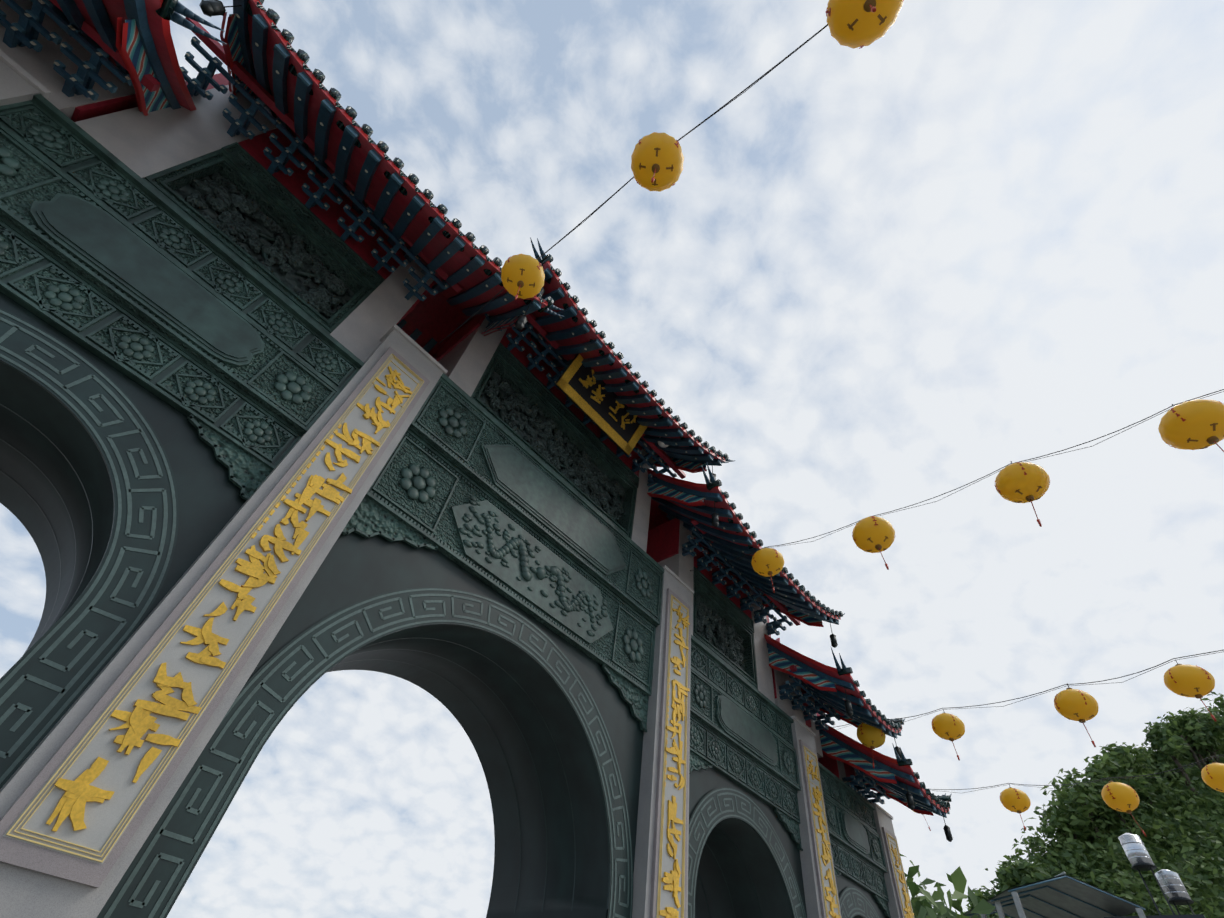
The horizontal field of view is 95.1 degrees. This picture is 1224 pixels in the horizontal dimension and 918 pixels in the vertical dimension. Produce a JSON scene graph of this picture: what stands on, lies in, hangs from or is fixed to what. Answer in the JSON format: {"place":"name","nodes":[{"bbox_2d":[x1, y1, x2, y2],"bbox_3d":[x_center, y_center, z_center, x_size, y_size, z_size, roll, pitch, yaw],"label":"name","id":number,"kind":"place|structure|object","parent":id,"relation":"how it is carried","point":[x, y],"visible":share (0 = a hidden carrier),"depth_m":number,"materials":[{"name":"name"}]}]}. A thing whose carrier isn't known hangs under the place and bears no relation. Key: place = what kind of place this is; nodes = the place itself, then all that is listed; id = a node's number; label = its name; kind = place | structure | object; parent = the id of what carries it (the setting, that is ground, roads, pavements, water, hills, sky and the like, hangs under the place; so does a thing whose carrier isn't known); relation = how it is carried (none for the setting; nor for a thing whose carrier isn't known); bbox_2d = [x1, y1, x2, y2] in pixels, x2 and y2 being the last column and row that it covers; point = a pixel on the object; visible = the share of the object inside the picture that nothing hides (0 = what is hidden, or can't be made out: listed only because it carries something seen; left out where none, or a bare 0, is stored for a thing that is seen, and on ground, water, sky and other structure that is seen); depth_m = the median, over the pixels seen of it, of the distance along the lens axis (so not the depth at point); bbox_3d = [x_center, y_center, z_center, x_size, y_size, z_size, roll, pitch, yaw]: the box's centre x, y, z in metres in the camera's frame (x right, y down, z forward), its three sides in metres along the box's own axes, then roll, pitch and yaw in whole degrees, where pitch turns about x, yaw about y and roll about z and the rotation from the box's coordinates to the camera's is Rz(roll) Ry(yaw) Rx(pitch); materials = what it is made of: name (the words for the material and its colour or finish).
{"place":"outdoors","nodes":[
{"label":"outdoors","id":0,"kind":"place"},
{"bbox_2d":[0,292,886,917],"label":"gate wall","id":1,"kind":"structure","parent":0,"point":[506,704],"depth_m":8.26,"materials":[{"name":"stone"}]},
{"bbox_2d":[0,308,878,917],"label":"gate arch bands","id":2,"kind":"object","parent":1,"relation":"attached to","point":[52,672],"visible":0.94,"depth_m":5.42,"materials":[{"name":"green stone"}]},
{"bbox_2d":[0,0,890,803],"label":"roof brackets","id":3,"kind":"object","parent":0,"point":[28,28],"visible":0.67,"depth_m":9.04,"materials":[{"name":"red wood"}]},
{"bbox_2d":[554,354,668,454],"bbox_3d":[0.158,-1.110,12.304,0.734,1.302,3.050,-30,-59,30],"label":"name plaque","id":4,"kind":"object","parent":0,"point":[597,404],"visible":0.71,"depth_m":11.90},
{"bbox_2d":[0,0,1223,917],"label":"sky","id":5,"kind":"structure","parent":0,"point":[939,253],"materials":[{"name":"white"}]},
{"bbox_2d":[900,854,957,917],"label":"tree","id":6,"kind":"object","parent":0,"point":[913,870],"visible":0.1,"depth_m":28.31,"materials":[{"name":"green plant"}]},
{"bbox_2d":[963,872,1204,917],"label":"shed canopy","id":7,"kind":"object","parent":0,"point":[1062,895],"visible":0.85,"depth_m":29.72,"materials":[{"name":"grey metal"}]},
{"bbox_2d":[1036,754,1223,916],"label":"foliage","id":8,"kind":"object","parent":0,"point":[1179,853],"depth_m":64.10,"materials":[{"name":"green plant"}]},
{"bbox_2d":[967,888,997,917],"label":"crest tree","id":9,"kind":"object","parent":8,"relation":"on","point":[982,894],"visible":0.15,"depth_m":61.76,"materials":[{"name":"green plant"}]},
{"bbox_2d":[990,860,1020,894],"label":"crest tree","id":10,"kind":"object","parent":8,"relation":"on","point":[1002,873],"visible":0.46,"depth_m":60.58,"materials":[{"name":"green plant"}]},
{"bbox_2d":[1003,856,1051,885],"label":"crest tree","id":11,"kind":"object","parent":8,"relation":"on","point":[1028,872],"visible":0.38,"depth_m":59.38,"materials":[{"name":"green plant"}]},
{"bbox_2d":[1033,796,1095,855],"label":"crest tree","id":12,"kind":"object","parent":8,"relation":"on","point":[1059,819],"visible":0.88,"depth_m":65.16,"materials":[{"name":"green plant"}]},
{"bbox_2d":[1041,767,1114,849],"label":"crest tree","id":13,"kind":"object","parent":8,"relation":"on","point":[1086,795],"visible":0.92,"depth_m":66.61,"materials":[{"name":"green plant"}]},
{"bbox_2d":[1066,802,1106,828],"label":"crest tree","id":14,"kind":"object","parent":8,"relation":"on","point":[1076,806],"visible":0.08,"depth_m":67.04,"materials":[{"name":"green plant"}]},
{"bbox_2d":[1051,779,1125,828],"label":"crest tree","id":15,"kind":"object","parent":8,"relation":"on","point":[1107,814],"visible":0.15,"depth_m":66.46,"materials":[{"name":"green plant"}]},
{"bbox_2d":[963,715,1223,917],"bbox_3d":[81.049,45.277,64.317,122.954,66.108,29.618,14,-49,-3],"label":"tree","id":16,"kind":"object","parent":8,"relation":"on","point":[1078,866],"visible":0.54,"depth_m":62.97,"materials":[{"name":"green plant"}]},
{"bbox_2d":[1082,762,1141,833],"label":"crest tree","id":17,"kind":"object","parent":8,"relation":"on","point":[1093,772],"visible":0.4,"depth_m":68.53,"materials":[{"name":"green plant"}]},
{"bbox_2d":[1084,753,1155,826],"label":"crest tree","id":18,"kind":"object","parent":8,"relation":"on","point":[1111,763],"visible":0.42,"depth_m":69.67,"materials":[{"name":"green plant"}]},
{"bbox_2d":[1098,742,1152,803],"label":"crest tree","id":19,"kind":"object","parent":8,"relation":"on","point":[1125,754],"visible":0.62,"depth_m":72.99,"materials":[{"name":"green plant"}]},
{"bbox_2d":[1117,760,1169,804],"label":"crest tree","id":20,"kind":"object","parent":8,"relation":"on","point":[1154,782],"visible":0.29,"depth_m":70.28,"materials":[{"name":"green plant"}]},
{"bbox_2d":[1135,746,1196,783],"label":"crest tree","id":21,"kind":"object","parent":8,"relation":"on","point":[1190,775],"visible":0.21,"depth_m":75.34,"materials":[{"name":"green plant"}]},
{"bbox_2d":[1143,722,1201,797],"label":"crest tree","id":22,"kind":"object","parent":8,"relation":"on","point":[1171,745],"visible":1,"depth_m":75.45,"materials":[{"name":"green plant"}]},
{"bbox_2d":[1153,711,1215,770],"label":"crest tree","id":23,"kind":"object","parent":8,"relation":"on","point":[1191,754],"visible":0.4,"depth_m":77.99,"materials":[{"name":"green plant"}]},
{"bbox_2d":[1157,715,1218,766],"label":"crest tree","id":24,"kind":"object","parent":8,"relation":"on","point":[1197,744],"visible":0.29,"depth_m":77.13,"materials":[{"name":"green plant"}]},
{"bbox_2d":[1160,714,1220,763],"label":"crest tree","id":25,"kind":"object","parent":8,"relation":"on","point":[1212,745],"visible":0.06,"depth_m":78.79,"materials":[{"name":"green plant"}]},
{"bbox_2d":[1174,709,1223,759],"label":"crest tree","id":26,"kind":"object","parent":8,"relation":"on","point":[1220,746],"visible":0.23,"depth_m":78.23,"materials":[{"name":"green plant"}]},
{"bbox_2d":[1178,706,1223,762],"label":"crest tree","id":27,"kind":"object","parent":8,"relation":"on","point":[1214,727],"visible":0.29,"depth_m":78.30,"materials":[{"name":"green plant"}]},
{"bbox_2d":[1200,692,1223,711],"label":"crest tree","id":28,"kind":"object","parent":8,"relation":"on","point":[1221,700],"visible":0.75,"depth_m":89.36,"materials":[{"name":"green plant"}]},
{"bbox_2d":[1200,709,1223,739],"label":"crest tree","id":29,"kind":"object","parent":8,"relation":"on","point":[1222,717],"visible":0.04,"depth_m":83.71,"materials":[{"name":"green plant"}]},
{"bbox_2d":[1208,706,1223,715],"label":"crest tree","id":30,"kind":"object","parent":8,"relation":"on","point":[1221,712],"visible":0.15,"depth_m":86.28,"materials":[{"name":"green plant"}]},
{"bbox_2d":[1118,833,1174,914],"bbox_3d":[31.035,25.040,31.645,1.200,6.720,1.200,-30,-59,30],"label":"water tank","id":31,"kind":"object","parent":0,"point":[1136,853],"visible":1,"depth_m":33.02,"materials":[{"name":"silver metal"}]},
{"bbox_2d":[1155,869,1194,914],"bbox_3d":[32.206,26.388,30.627,1.200,6.520,1.200,-30,-59,30],"label":"water tank","id":32,"kind":"object","parent":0,"point":[1173,888],"visible":0.92,"depth_m":32.11,"materials":[{"name":"silver metal"}]},
{"label":"ground","id":33,"kind":"structure","parent":0,"visible":0},
{"bbox_2d":[907,881,939,917],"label":"tree","id":34,"kind":"object","parent":33,"relation":"on","point":[915,889],"visible":0.15,"depth_m":25.50,"materials":[{"name":"green plant"}]},
{"bbox_2d":[925,906,954,917],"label":"tree","id":35,"kind":"object","parent":33,"relation":"on","point":[931,913],"visible":0.24,"depth_m":21.54,"materials":[{"name":"green plant"}]},
{"bbox_2d":[912,866,995,917],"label":"tree","id":36,"kind":"object","parent":33,"relation":"on","point":[957,878],"visible":0.98,"depth_m":23.10,"materials":[{"name":"green plant"}]},
{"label":"gate platform","id":37,"kind":"structure","parent":33,"relation":"on","visible":0},
{"bbox_2d":[0,50,913,917],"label":"gate pillars","id":38,"kind":"structure","parent":37,"relation":"on","point":[92,784],"depth_m":5.60,"materials":[{"name":"grey stone"}]},
{"bbox_2d":[30,0,226,115],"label":"roof","id":39,"kind":"structure","parent":38,"relation":"attached to","point":[136,34],"depth_m":6.48,"materials":[{"name":"tile"}]},
{"bbox_2d":[199,0,563,356],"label":"roof","id":40,"kind":"structure","parent":38,"relation":"attached to","point":[258,47],"depth_m":8.42,"materials":[{"name":"tile"}]},
{"bbox_2d":[0,0,865,794],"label":"upper gate tiers","id":41,"kind":"object","parent":38,"relation":"attached to","point":[200,166],"visible":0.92,"depth_m":9.25,"materials":[{"name":"green stone"}]},
{"bbox_2d":[0,94,890,917],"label":"gate beams","id":42,"kind":"structure","parent":38,"relation":"attached to","point":[110,258],"depth_m":7.48,"materials":[{"name":"green stone"}]},
{"bbox_2d":[524,237,734,481],"bbox_3d":[-1.527,-1.435,14.348,6.510,4.800,6.812,-30,-59,30],"label":"roof","id":43,"kind":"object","parent":38,"relation":"on","point":[572,332],"visible":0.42,"depth_m":11.44,"materials":[{"name":"tile"}]},
{"bbox_2d":[647,461,844,647],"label":"roof","id":44,"kind":"structure","parent":38,"relation":"attached to","point":[708,507],"depth_m":13.19,"materials":[{"name":"tile"}]},
{"bbox_2d":[439,24,1223,792],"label":"lantern wires","id":45,"kind":"object","parent":38,"relation":"attached to","point":[925,500],"visible":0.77,"depth_m":9.15,"materials":[{"name":"grey metal"}]},
{"bbox_2d":[501,254,544,299],"bbox_3d":[-1.312,-2.586,8.127,0.651,1.194,0.651,17,-54,-14],"label":"lantern","id":46,"kind":"object","parent":45,"relation":"hanging from","point":[522,276],"visible":1,"depth_m":8.05,"materials":[{"name":"yellow paper"}]},
{"bbox_2d":[631,132,683,191],"bbox_3d":[0.519,-3.426,6.542,0.639,1.174,0.640,14,-50,-2],"label":"lantern","id":47,"kind":"object","parent":45,"relation":"hanging from","point":[657,159],"visible":1,"depth_m":6.47,"materials":[{"name":"yellow paper"}]},
{"bbox_2d":[751,547,783,592],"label":"lantern","id":48,"kind":"object","parent":45,"relation":"hanging from","point":[766,562],"visible":1,"depth_m":11.07,"materials":[{"name":"yellow paper"}]},
{"bbox_2d":[826,0,903,48],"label":"lantern","id":49,"kind":"object","parent":45,"relation":"hanging from","point":[853,24],"visible":1,"depth_m":4.95,"materials":[{"name":"yellow paper"}]},
{"bbox_2d":[857,723,885,767],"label":"lantern","id":50,"kind":"object","parent":45,"relation":"hanging from","point":[871,737],"visible":0.83,"depth_m":13.60,"materials":[{"name":"yellow paper"}]},
{"bbox_2d":[852,516,894,569],"bbox_3d":[4.314,1.350,9.139,0.646,1.187,0.656,40,-60,-19],"label":"lantern","id":51,"kind":"object","parent":45,"relation":"hanging from","point":[873,534],"visible":1,"depth_m":9.07,"materials":[{"name":"yellow paper"}]},
{"bbox_2d":[931,710,964,760],"bbox_3d":[7.099,5.772,11.754,0.624,1.054,0.641,-22,-56,28],"label":"lantern","id":52,"kind":"object","parent":45,"relation":"hanging from","point":[948,726],"visible":1,"depth_m":11.67,"materials":[{"name":"yellow paper"}]},
{"bbox_2d":[1000,785,1030,830],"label":"lantern","id":53,"kind":"object","parent":45,"relation":"hanging from","point":[1015,800],"visible":1,"depth_m":14.06,"materials":[{"name":"yellow paper"}]},
{"bbox_2d":[995,461,1049,526],"bbox_3d":[5.735,0.450,7.747,0.633,1.149,0.635,26,-45,-18],"label":"lantern","id":54,"kind":"object","parent":45,"relation":"hanging from","point":[1021,482],"visible":1,"depth_m":7.66,"materials":[{"name":"yellow paper"}]},
{"bbox_2d":[1054,683,1098,746],"bbox_3d":[8.570,4.676,10.264,0.659,1.136,0.660,-26,-54,34],"label":"lantern","id":55,"kind":"object","parent":45,"relation":"hanging from","point":[1080,706],"visible":1,"depth_m":10.19,"materials":[{"name":"yellow paper"}]},
{"bbox_2d":[1101,776,1145,835],"bbox_3d":[11.356,7.661,12.386,0.657,1.195,0.674,-4,-52,6],"label":"lantern","id":56,"kind":"object","parent":45,"relation":"hanging from","point":[1120,797],"visible":1,"depth_m":12.34,"materials":[{"name":"yellow paper"}]},
{"bbox_2d":[1164,660,1216,721],"bbox_3d":[9.472,3.750,9.104,0.623,1.029,0.607,-12,-49,20],"label":"lantern","id":57,"kind":"object","parent":45,"relation":"hanging from","point":[1193,681],"visible":1,"depth_m":9.05,"materials":[{"name":"yellow paper"}]},
{"bbox_2d":[1158,399,1223,451],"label":"lantern","id":58,"kind":"object","parent":45,"relation":"hanging from","point":[1195,424],"visible":1,"depth_m":6.43,"materials":[{"name":"yellow paper"}]},
{"bbox_2d":[1201,758,1223,792],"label":"lantern","id":59,"kind":"object","parent":45,"relation":"hanging from","point":[1212,775],"visible":1,"depth_m":11.11,"materials":[{"name":"yellow paper"}]},
{"bbox_2d":[764,634,904,758],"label":"roof","id":60,"kind":"structure","parent":38,"relation":"attached to","point":[836,688],"depth_m":13.69,"materials":[{"name":"wood"}]},
{"bbox_2d":[816,713,952,841],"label":"roof","id":61,"kind":"structure","parent":38,"relation":"attached to","point":[898,777],"depth_m":14.11,"materials":[{"name":"wood"}]}
]}

